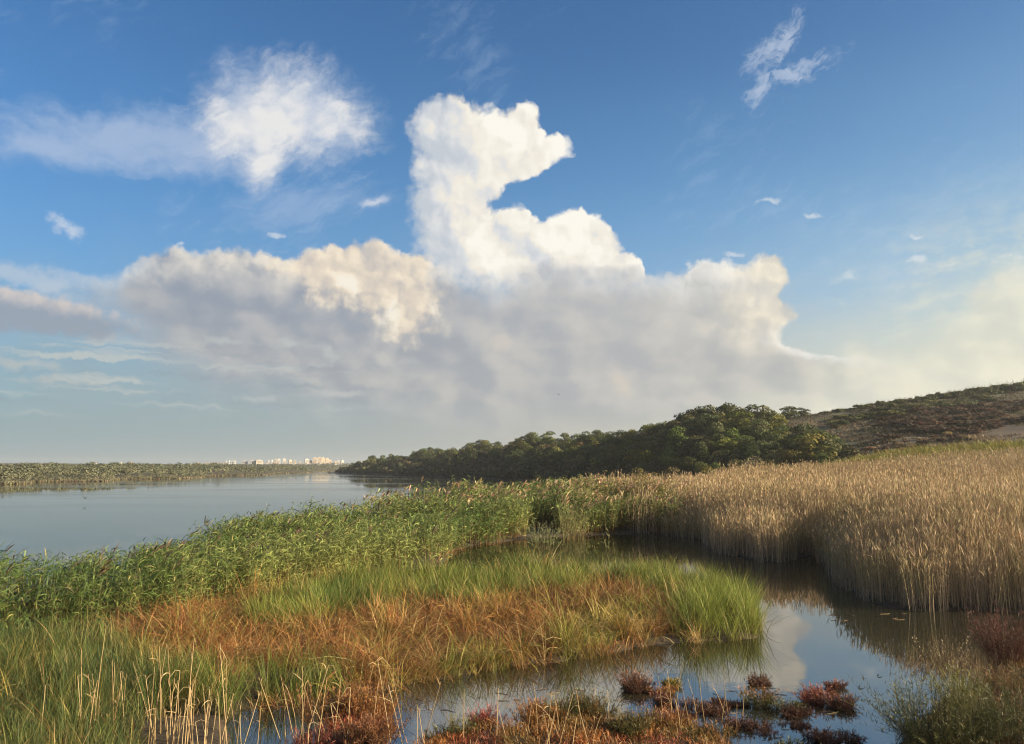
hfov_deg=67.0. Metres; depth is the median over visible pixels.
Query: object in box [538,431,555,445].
broadleaf tree
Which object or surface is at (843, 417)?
bush
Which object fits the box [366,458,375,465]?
broadleaf tree
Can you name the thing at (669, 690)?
glasswort clump
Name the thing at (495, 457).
broadleaf tree
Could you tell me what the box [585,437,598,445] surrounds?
broadleaf tree
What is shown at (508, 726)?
salt meadow
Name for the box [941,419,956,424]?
bush
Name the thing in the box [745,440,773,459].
broadleaf tree
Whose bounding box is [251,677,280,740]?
dry stalk
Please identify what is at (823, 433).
broadleaf tree
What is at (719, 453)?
broadleaf tree
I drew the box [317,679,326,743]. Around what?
dry stalk
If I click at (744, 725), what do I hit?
glasswort clump
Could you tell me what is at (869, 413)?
bush
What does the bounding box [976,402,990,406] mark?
bush
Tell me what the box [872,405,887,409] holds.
bush
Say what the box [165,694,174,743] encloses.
dry stalk
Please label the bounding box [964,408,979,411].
bush
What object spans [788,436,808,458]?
broadleaf tree
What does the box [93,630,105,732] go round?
dry stalk
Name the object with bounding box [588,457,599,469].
broadleaf tree
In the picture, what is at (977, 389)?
bush
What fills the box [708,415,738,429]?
broadleaf tree
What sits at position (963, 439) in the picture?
bush
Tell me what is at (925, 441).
bush
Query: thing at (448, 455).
broadleaf tree
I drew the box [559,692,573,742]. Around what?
dry stalk
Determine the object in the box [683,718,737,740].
saltbush
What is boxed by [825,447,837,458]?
broadleaf tree
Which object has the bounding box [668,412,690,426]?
broadleaf tree
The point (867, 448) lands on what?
bush
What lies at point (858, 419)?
bush
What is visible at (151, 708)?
dry stalk
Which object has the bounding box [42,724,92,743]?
saltbush
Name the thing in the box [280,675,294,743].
dry stalk
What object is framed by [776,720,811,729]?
glasswort clump
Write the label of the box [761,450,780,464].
broadleaf tree
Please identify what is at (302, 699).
dry stalk
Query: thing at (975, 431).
bush
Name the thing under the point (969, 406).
bush
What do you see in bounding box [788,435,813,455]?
broadleaf tree
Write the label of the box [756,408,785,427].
broadleaf tree
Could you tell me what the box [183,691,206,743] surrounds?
dry stalk
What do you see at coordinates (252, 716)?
dry stalk
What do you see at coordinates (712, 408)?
broadleaf tree
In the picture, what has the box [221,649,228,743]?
dry stalk
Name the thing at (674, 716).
saltbush
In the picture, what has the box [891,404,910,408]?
bush
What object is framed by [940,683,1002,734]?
weed
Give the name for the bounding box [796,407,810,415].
broadleaf tree
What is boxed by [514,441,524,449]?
broadleaf tree
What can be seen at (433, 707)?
dry stalk
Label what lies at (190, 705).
dry stalk
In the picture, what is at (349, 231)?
sky
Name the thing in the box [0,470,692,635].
green reeds
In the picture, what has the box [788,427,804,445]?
broadleaf tree
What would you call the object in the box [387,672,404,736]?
dry stalk
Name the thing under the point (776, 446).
broadleaf tree
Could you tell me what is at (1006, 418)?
bush
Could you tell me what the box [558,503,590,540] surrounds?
reed tuft
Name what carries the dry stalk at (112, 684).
on the ground at (216, 731)
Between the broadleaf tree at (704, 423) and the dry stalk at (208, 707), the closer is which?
the dry stalk at (208, 707)
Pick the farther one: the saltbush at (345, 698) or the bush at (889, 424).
the bush at (889, 424)
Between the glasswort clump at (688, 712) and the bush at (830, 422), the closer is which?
the glasswort clump at (688, 712)
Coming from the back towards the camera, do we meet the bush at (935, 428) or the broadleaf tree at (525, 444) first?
the broadleaf tree at (525, 444)
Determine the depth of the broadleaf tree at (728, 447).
229.27 m
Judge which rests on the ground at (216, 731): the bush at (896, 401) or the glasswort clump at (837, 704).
the bush at (896, 401)
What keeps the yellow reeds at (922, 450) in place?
on the ground at (216, 731)
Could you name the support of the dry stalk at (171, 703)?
on the ground at (216, 731)
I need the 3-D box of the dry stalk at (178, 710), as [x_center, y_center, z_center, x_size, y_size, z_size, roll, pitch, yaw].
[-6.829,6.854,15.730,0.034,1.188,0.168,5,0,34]
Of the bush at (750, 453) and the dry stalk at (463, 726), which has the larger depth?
the bush at (750, 453)
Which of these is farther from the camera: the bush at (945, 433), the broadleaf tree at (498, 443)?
the broadleaf tree at (498, 443)
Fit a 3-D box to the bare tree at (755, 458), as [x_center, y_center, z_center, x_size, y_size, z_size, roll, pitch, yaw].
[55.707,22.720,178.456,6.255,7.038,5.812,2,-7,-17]
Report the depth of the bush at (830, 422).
274.09 m
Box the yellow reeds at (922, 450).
[809,438,1023,467]
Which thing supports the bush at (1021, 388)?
on the ground at (216, 731)
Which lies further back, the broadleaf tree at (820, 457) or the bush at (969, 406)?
the bush at (969, 406)
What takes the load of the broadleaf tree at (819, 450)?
on the ground at (216, 731)
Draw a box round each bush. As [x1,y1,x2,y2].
[826,420,838,424]
[828,424,844,428]
[833,418,848,424]
[837,414,854,418]
[843,417,854,422]
[854,417,862,421]
[860,410,880,414]
[861,446,875,449]
[870,422,897,426]
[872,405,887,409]
[878,410,905,415]
[878,432,908,438]
[884,417,909,423]
[888,399,899,403]
[889,427,910,431]
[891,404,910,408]
[891,407,906,412]
[899,398,913,402]
[901,419,929,424]
[901,427,919,432]
[904,422,923,427]
[906,407,929,412]
[906,415,923,420]
[915,399,937,402]
[915,440,933,442]
[918,427,940,433]
[920,396,935,400]
[920,425,942,430]
[922,404,938,410]
[923,416,953,421]
[925,418,940,422]
[930,421,952,426]
[933,410,946,414]
[934,391,948,398]
[935,438,948,440]
[936,401,956,406]
[937,392,951,398]
[938,425,960,431]
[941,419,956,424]
[941,431,952,435]
[946,408,966,413]
[948,436,966,440]
[949,415,974,420]
[952,419,972,424]
[954,424,980,432]
[955,390,975,393]
[956,401,966,405]
[956,414,980,419]
[957,420,981,426]
[958,436,973,440]
[962,404,973,408]
[962,422,986,426]
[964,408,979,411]
[966,390,978,395]
[967,428,982,433]
[969,387,982,391]
[969,392,994,398]
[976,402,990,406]
[977,413,1002,419]
[979,388,1003,392]
[979,397,998,400]
[980,411,1007,415]
[985,403,1007,408]
[989,381,1007,390]
[989,422,1004,427]
[994,385,1008,390]
[1001,416,1016,420]
[1003,406,1023,411]
[1009,378,1023,388]
[1012,386,1023,390]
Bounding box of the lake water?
[0,471,1023,743]
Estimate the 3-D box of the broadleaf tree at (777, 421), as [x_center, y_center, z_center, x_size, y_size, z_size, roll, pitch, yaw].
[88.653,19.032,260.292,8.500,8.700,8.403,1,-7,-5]
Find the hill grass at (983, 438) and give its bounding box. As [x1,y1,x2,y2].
[782,390,1023,455]
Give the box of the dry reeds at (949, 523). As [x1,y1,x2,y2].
[576,445,1023,614]
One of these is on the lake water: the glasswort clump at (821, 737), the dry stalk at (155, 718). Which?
the glasswort clump at (821, 737)
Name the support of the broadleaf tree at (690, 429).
on the ground at (216, 731)
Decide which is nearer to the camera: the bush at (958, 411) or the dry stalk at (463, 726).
the dry stalk at (463, 726)
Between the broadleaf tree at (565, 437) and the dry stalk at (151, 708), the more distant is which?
the broadleaf tree at (565, 437)
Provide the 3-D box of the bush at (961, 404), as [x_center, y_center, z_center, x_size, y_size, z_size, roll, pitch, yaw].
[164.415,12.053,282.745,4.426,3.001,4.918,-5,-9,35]
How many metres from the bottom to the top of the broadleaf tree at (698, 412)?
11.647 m
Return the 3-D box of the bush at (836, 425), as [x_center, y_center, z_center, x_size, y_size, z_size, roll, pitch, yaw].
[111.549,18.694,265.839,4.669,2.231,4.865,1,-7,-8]
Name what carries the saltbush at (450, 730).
on the ground at (216, 731)
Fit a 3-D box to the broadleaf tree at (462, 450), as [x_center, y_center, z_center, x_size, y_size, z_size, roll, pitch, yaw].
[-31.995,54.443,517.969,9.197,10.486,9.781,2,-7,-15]
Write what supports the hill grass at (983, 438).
on the ground at (216, 731)
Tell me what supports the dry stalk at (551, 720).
on the ground at (216, 731)
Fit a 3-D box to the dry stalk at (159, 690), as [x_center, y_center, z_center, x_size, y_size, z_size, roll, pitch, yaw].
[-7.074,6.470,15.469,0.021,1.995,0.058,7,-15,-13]
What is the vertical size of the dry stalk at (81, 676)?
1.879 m
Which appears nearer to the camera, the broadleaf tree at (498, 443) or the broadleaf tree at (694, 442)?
the broadleaf tree at (694, 442)
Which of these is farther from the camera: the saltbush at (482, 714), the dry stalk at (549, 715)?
the saltbush at (482, 714)
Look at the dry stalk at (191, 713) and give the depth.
14.67 m
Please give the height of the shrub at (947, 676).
1.220 m
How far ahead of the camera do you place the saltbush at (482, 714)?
16.53 m
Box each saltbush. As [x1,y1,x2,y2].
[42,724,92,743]
[283,725,349,743]
[284,676,376,727]
[334,706,411,743]
[337,684,403,720]
[418,714,485,742]
[464,702,507,729]
[508,695,566,726]
[541,683,629,722]
[561,689,606,716]
[603,702,660,741]
[634,699,698,729]
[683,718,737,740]
[770,734,803,743]
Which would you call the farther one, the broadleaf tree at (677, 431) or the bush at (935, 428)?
the broadleaf tree at (677, 431)
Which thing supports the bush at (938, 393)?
on the ground at (216, 731)
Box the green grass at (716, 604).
[0,546,794,743]
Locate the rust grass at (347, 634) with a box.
[91,561,675,702]
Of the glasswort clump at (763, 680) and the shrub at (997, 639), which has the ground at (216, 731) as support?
the shrub at (997, 639)
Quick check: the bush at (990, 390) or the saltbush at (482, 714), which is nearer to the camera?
the saltbush at (482, 714)
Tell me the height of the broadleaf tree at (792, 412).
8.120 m
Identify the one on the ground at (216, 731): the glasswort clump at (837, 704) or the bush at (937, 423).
the bush at (937, 423)
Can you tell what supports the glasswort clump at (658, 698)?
on the lake water
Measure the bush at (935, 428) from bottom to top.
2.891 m
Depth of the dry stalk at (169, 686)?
15.46 m
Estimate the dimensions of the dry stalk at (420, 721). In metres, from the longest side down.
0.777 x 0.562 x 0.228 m
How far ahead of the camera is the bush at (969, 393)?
326.08 m
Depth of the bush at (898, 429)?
228.92 m
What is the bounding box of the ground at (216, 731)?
[0,389,1023,743]
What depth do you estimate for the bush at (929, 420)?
238.67 m
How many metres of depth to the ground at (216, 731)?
25.20 m
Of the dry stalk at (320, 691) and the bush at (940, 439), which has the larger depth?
the bush at (940, 439)
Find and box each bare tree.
[742,455,764,468]
[758,459,775,467]
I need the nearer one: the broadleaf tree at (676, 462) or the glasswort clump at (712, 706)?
the glasswort clump at (712, 706)
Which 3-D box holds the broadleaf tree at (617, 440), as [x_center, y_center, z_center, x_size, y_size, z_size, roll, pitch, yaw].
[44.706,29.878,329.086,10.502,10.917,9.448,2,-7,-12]
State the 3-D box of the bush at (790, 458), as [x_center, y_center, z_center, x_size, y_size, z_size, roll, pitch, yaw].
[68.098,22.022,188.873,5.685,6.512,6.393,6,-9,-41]
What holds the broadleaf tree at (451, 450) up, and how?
on the ground at (216, 731)
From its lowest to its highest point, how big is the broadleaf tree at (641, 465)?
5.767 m
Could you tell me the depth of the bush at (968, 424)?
223.08 m
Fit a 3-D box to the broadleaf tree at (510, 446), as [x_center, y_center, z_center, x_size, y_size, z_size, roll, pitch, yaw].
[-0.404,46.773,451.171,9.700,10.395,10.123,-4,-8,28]
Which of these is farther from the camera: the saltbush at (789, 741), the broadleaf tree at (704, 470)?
the broadleaf tree at (704, 470)
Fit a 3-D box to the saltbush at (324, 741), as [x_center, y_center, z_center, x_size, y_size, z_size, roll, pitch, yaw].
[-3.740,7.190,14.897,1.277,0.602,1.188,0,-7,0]
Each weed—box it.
[904,656,956,676]
[912,635,977,677]
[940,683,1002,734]
[952,655,1023,695]
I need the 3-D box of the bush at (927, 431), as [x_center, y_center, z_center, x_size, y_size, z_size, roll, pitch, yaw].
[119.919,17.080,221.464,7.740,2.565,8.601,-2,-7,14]
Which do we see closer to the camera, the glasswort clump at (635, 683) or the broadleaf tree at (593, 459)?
the glasswort clump at (635, 683)
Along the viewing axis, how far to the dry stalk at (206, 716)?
14.90 m
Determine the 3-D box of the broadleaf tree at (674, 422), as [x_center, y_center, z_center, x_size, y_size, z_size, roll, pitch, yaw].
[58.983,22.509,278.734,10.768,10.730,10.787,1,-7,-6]
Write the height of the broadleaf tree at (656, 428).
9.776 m
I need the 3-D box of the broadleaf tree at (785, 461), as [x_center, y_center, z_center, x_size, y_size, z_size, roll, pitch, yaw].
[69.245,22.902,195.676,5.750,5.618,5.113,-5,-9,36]
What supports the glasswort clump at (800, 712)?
on the lake water
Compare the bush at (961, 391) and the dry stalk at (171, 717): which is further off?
the bush at (961, 391)
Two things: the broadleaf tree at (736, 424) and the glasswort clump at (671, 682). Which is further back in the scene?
the broadleaf tree at (736, 424)
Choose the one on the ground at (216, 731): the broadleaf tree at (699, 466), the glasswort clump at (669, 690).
the broadleaf tree at (699, 466)
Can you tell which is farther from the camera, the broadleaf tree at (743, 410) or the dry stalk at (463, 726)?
the broadleaf tree at (743, 410)
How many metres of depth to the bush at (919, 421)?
239.93 m
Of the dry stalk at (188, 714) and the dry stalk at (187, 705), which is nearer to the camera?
the dry stalk at (188, 714)
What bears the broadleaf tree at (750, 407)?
on the ground at (216, 731)
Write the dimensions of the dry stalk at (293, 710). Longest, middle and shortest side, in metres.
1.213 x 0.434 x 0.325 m
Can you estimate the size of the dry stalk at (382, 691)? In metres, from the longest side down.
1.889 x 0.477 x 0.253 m
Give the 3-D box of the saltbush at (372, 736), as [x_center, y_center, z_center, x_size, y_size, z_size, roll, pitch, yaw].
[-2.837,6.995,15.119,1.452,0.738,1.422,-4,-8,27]
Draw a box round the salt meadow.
[311,655,1023,743]
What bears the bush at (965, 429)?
on the ground at (216, 731)
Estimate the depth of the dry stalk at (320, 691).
15.92 m
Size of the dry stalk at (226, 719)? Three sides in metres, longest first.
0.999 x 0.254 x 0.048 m
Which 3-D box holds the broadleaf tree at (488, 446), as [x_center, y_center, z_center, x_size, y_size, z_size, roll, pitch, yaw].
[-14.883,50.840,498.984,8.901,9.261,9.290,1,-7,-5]
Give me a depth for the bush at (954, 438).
198.40 m
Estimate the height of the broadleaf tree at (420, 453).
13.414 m
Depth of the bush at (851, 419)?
273.90 m
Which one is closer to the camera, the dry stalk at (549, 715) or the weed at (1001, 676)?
the dry stalk at (549, 715)
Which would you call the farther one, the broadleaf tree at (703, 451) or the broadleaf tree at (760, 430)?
the broadleaf tree at (760, 430)
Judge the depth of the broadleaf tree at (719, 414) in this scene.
276.00 m
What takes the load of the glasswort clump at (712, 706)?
on the lake water
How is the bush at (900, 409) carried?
on the ground at (216, 731)
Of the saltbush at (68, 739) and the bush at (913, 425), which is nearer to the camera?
the saltbush at (68, 739)
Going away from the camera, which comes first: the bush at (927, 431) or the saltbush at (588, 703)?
the saltbush at (588, 703)
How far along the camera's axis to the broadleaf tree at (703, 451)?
228.48 m
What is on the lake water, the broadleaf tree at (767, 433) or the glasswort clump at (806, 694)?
the glasswort clump at (806, 694)
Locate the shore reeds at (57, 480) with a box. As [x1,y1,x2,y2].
[0,471,328,484]
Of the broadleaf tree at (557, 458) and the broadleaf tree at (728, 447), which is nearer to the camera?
the broadleaf tree at (728, 447)
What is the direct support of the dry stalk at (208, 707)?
on the ground at (216, 731)
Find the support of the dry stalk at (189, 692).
on the ground at (216, 731)
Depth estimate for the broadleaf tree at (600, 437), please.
364.08 m
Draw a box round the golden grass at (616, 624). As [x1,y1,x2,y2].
[0,541,783,743]
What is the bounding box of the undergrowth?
[335,429,861,480]
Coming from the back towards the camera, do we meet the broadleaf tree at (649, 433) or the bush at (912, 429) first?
the broadleaf tree at (649, 433)
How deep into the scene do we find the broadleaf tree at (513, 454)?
397.84 m
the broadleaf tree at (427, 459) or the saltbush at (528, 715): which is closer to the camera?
the saltbush at (528, 715)
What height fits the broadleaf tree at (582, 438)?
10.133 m
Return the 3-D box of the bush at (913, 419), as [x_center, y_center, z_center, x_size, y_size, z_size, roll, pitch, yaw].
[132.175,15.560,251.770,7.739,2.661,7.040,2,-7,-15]
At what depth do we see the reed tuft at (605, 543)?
46.49 m
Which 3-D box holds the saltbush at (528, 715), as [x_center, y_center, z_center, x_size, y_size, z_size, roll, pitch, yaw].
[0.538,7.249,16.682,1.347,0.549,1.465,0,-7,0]
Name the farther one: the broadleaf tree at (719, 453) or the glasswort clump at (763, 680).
the broadleaf tree at (719, 453)
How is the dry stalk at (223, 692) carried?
on the ground at (216, 731)
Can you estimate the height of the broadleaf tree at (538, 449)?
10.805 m
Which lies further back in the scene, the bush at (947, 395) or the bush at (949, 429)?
the bush at (947, 395)
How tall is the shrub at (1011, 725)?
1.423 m
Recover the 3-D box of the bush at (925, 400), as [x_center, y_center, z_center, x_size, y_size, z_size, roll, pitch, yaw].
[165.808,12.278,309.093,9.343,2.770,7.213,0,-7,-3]
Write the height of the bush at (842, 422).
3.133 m
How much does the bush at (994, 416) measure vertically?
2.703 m
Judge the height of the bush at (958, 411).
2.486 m
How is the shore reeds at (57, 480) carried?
on the lake water
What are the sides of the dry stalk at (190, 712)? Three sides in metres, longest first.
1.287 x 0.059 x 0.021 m
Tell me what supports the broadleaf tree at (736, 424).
on the ground at (216, 731)
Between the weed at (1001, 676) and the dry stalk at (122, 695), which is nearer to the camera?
the dry stalk at (122, 695)
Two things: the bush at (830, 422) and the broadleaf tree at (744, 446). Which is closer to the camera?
the broadleaf tree at (744, 446)
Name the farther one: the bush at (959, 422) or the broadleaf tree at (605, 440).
the broadleaf tree at (605, 440)
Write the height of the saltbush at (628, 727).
0.575 m
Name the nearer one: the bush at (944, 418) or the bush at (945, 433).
the bush at (945, 433)
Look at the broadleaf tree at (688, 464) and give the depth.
221.41 m
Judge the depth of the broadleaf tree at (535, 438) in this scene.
442.58 m
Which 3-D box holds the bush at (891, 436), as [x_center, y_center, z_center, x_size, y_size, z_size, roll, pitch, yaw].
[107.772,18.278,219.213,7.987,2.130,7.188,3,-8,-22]
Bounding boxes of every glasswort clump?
[612,668,656,693]
[644,681,677,694]
[649,690,678,707]
[660,677,683,686]
[667,705,699,719]
[677,694,731,716]
[710,696,751,707]
[714,715,782,735]
[735,684,806,711]
[744,670,772,686]
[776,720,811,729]
[777,701,813,718]
[788,683,834,703]
[798,726,868,743]
[810,690,860,710]
[821,677,848,689]
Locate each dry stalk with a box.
[81,656,83,698]
[89,680,97,727]
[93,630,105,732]
[108,662,114,728]
[112,664,113,719]
[120,671,123,720]
[132,673,155,730]
[133,659,155,743]
[143,693,163,743]
[148,667,154,743]
[151,644,166,740]
[151,646,160,733]
[160,641,176,730]
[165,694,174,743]
[170,679,176,729]
[172,670,189,724]
[174,687,192,743]
[177,680,178,731]
[179,662,200,735]
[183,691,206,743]
[184,644,193,743]
[187,669,190,743]
[188,685,192,736]
[190,675,199,730]
[203,683,212,729]
[204,686,209,743]
[220,648,230,743]
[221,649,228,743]
[221,693,233,742]
[244,690,259,743]
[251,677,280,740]
[277,684,296,739]
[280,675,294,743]
[295,674,317,740]
[302,666,302,733]
[305,663,336,738]
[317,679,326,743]
[367,657,390,742]
[380,682,402,743]
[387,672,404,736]
[408,708,423,743]
[414,704,419,743]
[425,676,440,737]
[463,710,463,743]
[534,703,558,737]
[544,689,559,743]
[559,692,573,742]
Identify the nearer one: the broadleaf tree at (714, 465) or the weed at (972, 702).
the weed at (972, 702)
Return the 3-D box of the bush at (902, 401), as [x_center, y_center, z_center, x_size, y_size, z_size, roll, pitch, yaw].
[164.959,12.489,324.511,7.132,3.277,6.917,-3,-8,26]
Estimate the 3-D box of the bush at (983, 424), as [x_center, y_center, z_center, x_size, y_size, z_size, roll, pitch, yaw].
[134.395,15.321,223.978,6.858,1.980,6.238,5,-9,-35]
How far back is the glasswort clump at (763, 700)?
17.85 m
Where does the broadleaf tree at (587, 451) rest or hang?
on the ground at (216, 731)
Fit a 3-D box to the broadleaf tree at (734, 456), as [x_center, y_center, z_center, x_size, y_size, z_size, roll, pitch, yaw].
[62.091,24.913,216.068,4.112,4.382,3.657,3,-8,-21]
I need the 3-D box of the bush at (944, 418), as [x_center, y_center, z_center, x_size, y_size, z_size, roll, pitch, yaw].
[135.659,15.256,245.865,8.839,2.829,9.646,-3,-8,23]
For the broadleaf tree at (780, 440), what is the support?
on the ground at (216, 731)
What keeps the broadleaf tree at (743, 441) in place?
on the ground at (216, 731)
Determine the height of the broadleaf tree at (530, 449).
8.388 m
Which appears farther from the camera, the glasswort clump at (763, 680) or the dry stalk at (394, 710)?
the glasswort clump at (763, 680)
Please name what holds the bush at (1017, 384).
on the ground at (216, 731)
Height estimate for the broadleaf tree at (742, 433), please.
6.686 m
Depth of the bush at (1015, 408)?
250.18 m
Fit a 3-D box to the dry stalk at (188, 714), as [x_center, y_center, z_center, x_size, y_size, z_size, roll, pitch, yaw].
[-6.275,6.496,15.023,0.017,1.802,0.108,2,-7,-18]
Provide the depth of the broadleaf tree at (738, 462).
181.70 m
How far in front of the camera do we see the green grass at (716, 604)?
21.05 m
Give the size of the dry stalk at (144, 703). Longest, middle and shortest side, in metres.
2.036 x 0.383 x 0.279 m
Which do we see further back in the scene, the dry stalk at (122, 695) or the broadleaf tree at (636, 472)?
the broadleaf tree at (636, 472)
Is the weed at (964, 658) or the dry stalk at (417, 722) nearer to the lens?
the dry stalk at (417, 722)
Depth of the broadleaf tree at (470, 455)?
475.72 m
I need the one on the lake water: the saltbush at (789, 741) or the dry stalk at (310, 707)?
the saltbush at (789, 741)
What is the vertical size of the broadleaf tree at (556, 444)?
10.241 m
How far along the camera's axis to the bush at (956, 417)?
243.21 m
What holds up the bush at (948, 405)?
on the ground at (216, 731)
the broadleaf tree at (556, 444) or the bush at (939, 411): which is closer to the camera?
the bush at (939, 411)
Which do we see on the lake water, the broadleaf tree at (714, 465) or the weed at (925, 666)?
the weed at (925, 666)
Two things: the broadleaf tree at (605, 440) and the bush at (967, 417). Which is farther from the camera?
the broadleaf tree at (605, 440)
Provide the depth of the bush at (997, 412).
242.41 m
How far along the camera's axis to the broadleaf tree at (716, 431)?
243.51 m
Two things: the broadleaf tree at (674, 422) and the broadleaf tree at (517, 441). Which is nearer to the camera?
the broadleaf tree at (674, 422)
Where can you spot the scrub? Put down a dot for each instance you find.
(899, 426)
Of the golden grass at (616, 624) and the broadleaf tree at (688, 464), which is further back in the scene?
the broadleaf tree at (688, 464)
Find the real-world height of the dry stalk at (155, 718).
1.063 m
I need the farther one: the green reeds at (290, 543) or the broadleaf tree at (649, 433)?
the broadleaf tree at (649, 433)
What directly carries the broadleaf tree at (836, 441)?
on the ground at (216, 731)
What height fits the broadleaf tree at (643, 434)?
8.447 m
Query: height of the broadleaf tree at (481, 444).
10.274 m
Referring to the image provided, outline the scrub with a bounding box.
[851,389,1023,452]
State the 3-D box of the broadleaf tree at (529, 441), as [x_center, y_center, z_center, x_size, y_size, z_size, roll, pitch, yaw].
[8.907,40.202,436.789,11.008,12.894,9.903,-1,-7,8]
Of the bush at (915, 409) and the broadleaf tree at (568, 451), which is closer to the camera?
the bush at (915, 409)
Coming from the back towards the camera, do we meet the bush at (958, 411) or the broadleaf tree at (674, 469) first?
the bush at (958, 411)
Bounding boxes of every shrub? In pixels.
[838,666,1022,743]
[910,659,1023,743]
[924,658,990,717]
[949,602,1023,666]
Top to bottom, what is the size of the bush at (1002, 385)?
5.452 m
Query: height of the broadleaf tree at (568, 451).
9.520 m
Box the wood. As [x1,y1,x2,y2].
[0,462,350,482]
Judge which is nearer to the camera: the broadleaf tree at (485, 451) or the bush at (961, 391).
the bush at (961, 391)
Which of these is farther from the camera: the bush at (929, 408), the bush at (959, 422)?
the bush at (929, 408)
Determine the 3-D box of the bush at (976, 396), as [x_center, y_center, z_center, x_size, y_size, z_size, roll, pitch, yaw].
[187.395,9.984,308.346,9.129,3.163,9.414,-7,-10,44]
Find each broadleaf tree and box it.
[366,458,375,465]
[378,455,384,462]
[413,450,425,461]
[422,452,438,462]
[432,448,442,453]
[443,453,455,459]
[446,448,457,457]
[458,446,468,454]
[463,448,478,461]
[465,443,475,447]
[477,440,487,448]
[480,447,490,457]
[485,444,491,449]
[486,450,500,465]
[488,444,502,451]
[492,441,503,447]
[505,443,513,451]
[508,449,523,464]
[512,439,522,449]
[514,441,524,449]
[515,452,529,464]
[519,432,536,445]
[521,442,530,452]
[524,446,536,455]
[526,432,541,444]
[531,445,545,457]
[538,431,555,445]
[545,442,562,453]
[546,446,565,462]
[551,451,564,465]
[557,433,570,442]
[559,441,573,448]
[562,447,579,461]
[569,434,580,442]
[576,431,594,445]
[576,444,597,461]
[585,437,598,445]
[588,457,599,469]
[590,430,605,442]
[591,442,598,450]
[600,436,615,444]
[606,430,626,445]
[621,429,636,440]
[625,467,647,478]
[635,431,653,440]
[635,462,647,471]
[644,424,654,440]
[648,424,670,440]
[661,467,685,477]
[664,425,688,451]
[665,420,688,435]
[667,457,683,473]
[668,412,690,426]
[678,415,697,435]
[679,456,696,470]
[683,417,702,434]
[684,406,712,421]
[684,435,708,456]
[689,441,710,462]
[692,461,706,476]
[693,413,717,432]
[697,465,713,474]
[701,440,717,453]
[702,404,717,420]
[704,421,726,445]
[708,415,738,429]
[708,450,726,462]
[708,462,721,470]
[713,412,724,421]
[713,437,738,453]
[714,402,736,416]
[721,427,741,447]
[721,458,746,470]
[722,410,754,431]
[726,453,738,464]
[731,409,751,425]
[733,426,756,438]
[735,435,754,452]
[736,435,755,447]
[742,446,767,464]
[745,404,759,418]
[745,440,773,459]
[746,417,769,441]
[751,405,775,417]
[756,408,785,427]
[756,432,782,450]
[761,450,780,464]
[763,425,788,445]
[766,416,788,424]
[768,430,789,450]
[773,423,792,434]
[774,453,797,464]
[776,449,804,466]
[779,406,799,418]
[787,422,818,442]
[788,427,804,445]
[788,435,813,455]
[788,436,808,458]
[791,433,824,458]
[794,458,808,462]
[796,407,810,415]
[798,429,826,436]
[812,429,838,449]
[812,445,837,462]
[813,437,841,456]
[813,453,829,463]
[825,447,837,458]
[828,436,846,450]
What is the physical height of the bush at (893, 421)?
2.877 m
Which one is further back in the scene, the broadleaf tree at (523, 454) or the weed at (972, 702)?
the broadleaf tree at (523, 454)
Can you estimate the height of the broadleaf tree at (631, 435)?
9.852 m
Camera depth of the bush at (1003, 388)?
328.68 m
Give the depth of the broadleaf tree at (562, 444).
387.30 m
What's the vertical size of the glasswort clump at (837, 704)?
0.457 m
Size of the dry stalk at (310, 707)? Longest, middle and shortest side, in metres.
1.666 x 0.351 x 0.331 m
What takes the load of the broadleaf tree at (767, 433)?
on the ground at (216, 731)
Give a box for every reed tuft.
[517,519,573,549]
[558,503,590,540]
[599,524,610,559]
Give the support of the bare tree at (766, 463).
on the ground at (216, 731)
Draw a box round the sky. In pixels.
[0,0,1023,463]
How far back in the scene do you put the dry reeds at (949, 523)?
45.84 m
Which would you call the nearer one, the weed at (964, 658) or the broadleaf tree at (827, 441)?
the weed at (964, 658)
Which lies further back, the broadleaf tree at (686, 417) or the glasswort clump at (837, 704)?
the broadleaf tree at (686, 417)
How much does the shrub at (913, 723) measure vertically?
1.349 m
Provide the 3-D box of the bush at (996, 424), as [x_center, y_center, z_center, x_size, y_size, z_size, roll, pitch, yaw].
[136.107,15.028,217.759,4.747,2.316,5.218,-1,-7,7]
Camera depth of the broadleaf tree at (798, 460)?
185.36 m
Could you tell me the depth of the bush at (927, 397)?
321.18 m
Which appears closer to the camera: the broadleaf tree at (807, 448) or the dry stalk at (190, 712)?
the dry stalk at (190, 712)
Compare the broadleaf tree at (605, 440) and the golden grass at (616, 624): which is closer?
the golden grass at (616, 624)
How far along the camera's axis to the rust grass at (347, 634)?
23.42 m
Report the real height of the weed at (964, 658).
1.158 m
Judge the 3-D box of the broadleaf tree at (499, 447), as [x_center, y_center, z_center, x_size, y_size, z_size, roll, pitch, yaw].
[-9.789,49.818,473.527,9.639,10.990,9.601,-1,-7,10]
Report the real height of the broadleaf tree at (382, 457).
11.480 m
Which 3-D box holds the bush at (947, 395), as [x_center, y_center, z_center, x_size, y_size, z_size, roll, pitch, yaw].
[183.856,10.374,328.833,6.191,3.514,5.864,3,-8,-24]
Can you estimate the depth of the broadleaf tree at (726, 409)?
281.05 m
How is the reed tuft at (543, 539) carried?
on the lake water
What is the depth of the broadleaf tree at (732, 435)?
235.68 m
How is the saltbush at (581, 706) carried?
on the lake water
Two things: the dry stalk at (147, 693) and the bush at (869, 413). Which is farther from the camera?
the bush at (869, 413)

